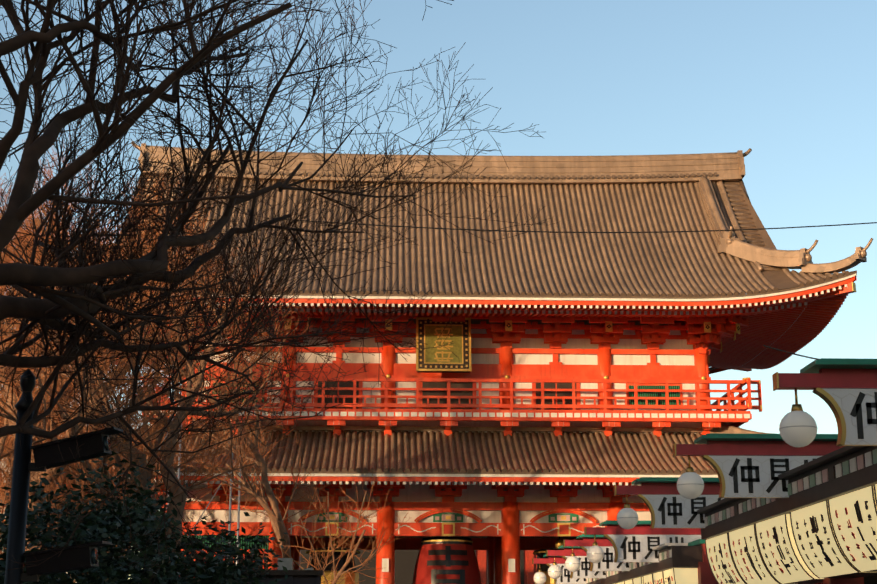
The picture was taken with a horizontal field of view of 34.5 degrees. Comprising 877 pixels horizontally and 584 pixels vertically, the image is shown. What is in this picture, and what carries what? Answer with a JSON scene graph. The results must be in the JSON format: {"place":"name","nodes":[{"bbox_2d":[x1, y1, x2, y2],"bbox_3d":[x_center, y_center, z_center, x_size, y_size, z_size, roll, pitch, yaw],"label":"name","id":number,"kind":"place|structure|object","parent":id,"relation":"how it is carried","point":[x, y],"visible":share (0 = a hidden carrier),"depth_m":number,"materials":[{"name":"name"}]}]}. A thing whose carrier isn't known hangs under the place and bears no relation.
{"place":"outdoors","nodes":[
{"label":"outdoors","id":0,"kind":"place"},
{"bbox_2d":[0,424,86,582],"bbox_3d":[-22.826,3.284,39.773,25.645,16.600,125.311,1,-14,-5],"label":"neighbour buildings","id":1,"kind":"structure","parent":0,"point":[9,499],"depth_m":90.69,"materials":[{"name":"concrete"}]},
{"bbox_2d":[300,550,539,583],"bbox_3d":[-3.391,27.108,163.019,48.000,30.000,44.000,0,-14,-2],"label":"gate opening","id":2,"kind":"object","parent":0,"point":[405,561],"depth_m":147.04,"materials":[{"name":"red"}]},
{"bbox_2d":[0,0,876,578],"label":"sky","id":3,"kind":"structure","parent":0,"point":[793,83],"materials":[{"name":"blue"}]},
{"bbox_2d":[136,313,761,583],"bbox_3d":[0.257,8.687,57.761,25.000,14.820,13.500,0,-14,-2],"label":"temple gate","id":4,"kind":"structure","parent":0,"point":[507,374],"depth_m":54.95,"materials":[{"name":"red wood"}]},
{"bbox_2d":[40,422,773,499],"bbox_3d":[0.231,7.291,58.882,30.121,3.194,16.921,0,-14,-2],"label":"gate roof","id":5,"kind":"structure","parent":4,"relation":"attached to","point":[469,457],"depth_m":52.93,"materials":[{"name":"brown tile"}]},
{"bbox_2d":[306,536,563,583],"bbox_3d":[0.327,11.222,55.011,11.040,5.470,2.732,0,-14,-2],"label":"paper lanterns","id":6,"kind":"object","parent":4,"relation":"hanging from","point":[446,560],"visible":0.71,"depth_m":54.28,"materials":[{"name":"red paper"}]},
{"bbox_2d":[41,141,872,373],"bbox_3d":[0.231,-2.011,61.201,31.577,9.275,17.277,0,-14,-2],"label":"roof","id":7,"kind":"structure","parent":4,"relation":"on","point":[764,289],"depth_m":57.84,"materials":[{"name":"brown tile"}]},
{"bbox_2d":[272,218,876,359],"bbox_3d":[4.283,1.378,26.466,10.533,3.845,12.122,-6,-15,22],"label":"overhead wires","id":8,"kind":"object","parent":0,"point":[624,232],"visible":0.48,"depth_m":23.67,"materials":[{"name":"black"}]},
{"label":"ground","id":9,"kind":"structure","parent":0,"visible":0},
{"bbox_2d":[4,369,122,583],"bbox_3d":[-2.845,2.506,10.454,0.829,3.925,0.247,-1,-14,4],"label":"signpost","id":10,"kind":"object","parent":9,"relation":"on","point":[96,444],"visible":0.92,"depth_m":10.65,"materials":[{"name":"black metal"}]},
{"bbox_2d":[0,118,230,579],"bbox_3d":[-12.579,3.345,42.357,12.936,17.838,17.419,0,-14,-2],"label":"tall trees","id":11,"kind":"object","parent":9,"relation":"on","point":[11,438],"visible":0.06,"depth_m":41.26,"materials":[{"name":"brown plant"}]},
{"bbox_2d":[0,451,288,583],"bbox_3d":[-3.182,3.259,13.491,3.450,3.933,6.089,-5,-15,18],"label":"evergreen shrub","id":12,"kind":"object","parent":9,"relation":"on","point":[91,528],"visible":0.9,"depth_m":13.97,"materials":[{"name":"green plant"}]},
{"bbox_2d":[0,164,409,583],"bbox_3d":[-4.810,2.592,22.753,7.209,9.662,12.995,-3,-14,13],"label":"cherry trees","id":13,"kind":"object","parent":9,"relation":"on","point":[273,514],"visible":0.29,"depth_m":20.74,"materials":[{"name":"brown plant"}]},
{"bbox_2d":[138,419,322,583],"bbox_3d":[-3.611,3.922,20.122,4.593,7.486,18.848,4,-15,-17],"label":"stalls and masts","id":14,"kind":"object","parent":9,"relation":"on","point":[311,575],"visible":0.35,"depth_m":16.72,"materials":[{"name":"grey wood"}]},
{"bbox_2d":[0,0,558,583],"bbox_3d":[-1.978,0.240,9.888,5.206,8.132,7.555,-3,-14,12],"label":"cherry tree","id":15,"kind":"object","parent":9,"relation":"on","point":[64,306],"visible":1,"depth_m":10.21,"materials":[{"name":"brown plant"}]},
{"bbox_2d":[586,446,876,583],"bbox_3d":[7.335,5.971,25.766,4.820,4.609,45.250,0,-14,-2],"label":"nakamise shops","id":16,"kind":"structure","parent":9,"relation":"on","point":[818,525],"depth_m":21.30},
{"bbox_2d":[532,358,876,583],"bbox_3d":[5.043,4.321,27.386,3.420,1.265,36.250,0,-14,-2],"label":"shop signs","id":17,"kind":"object","parent":16,"relation":"attached to","point":[756,465],"visible":0.81,"depth_m":21.25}
]}

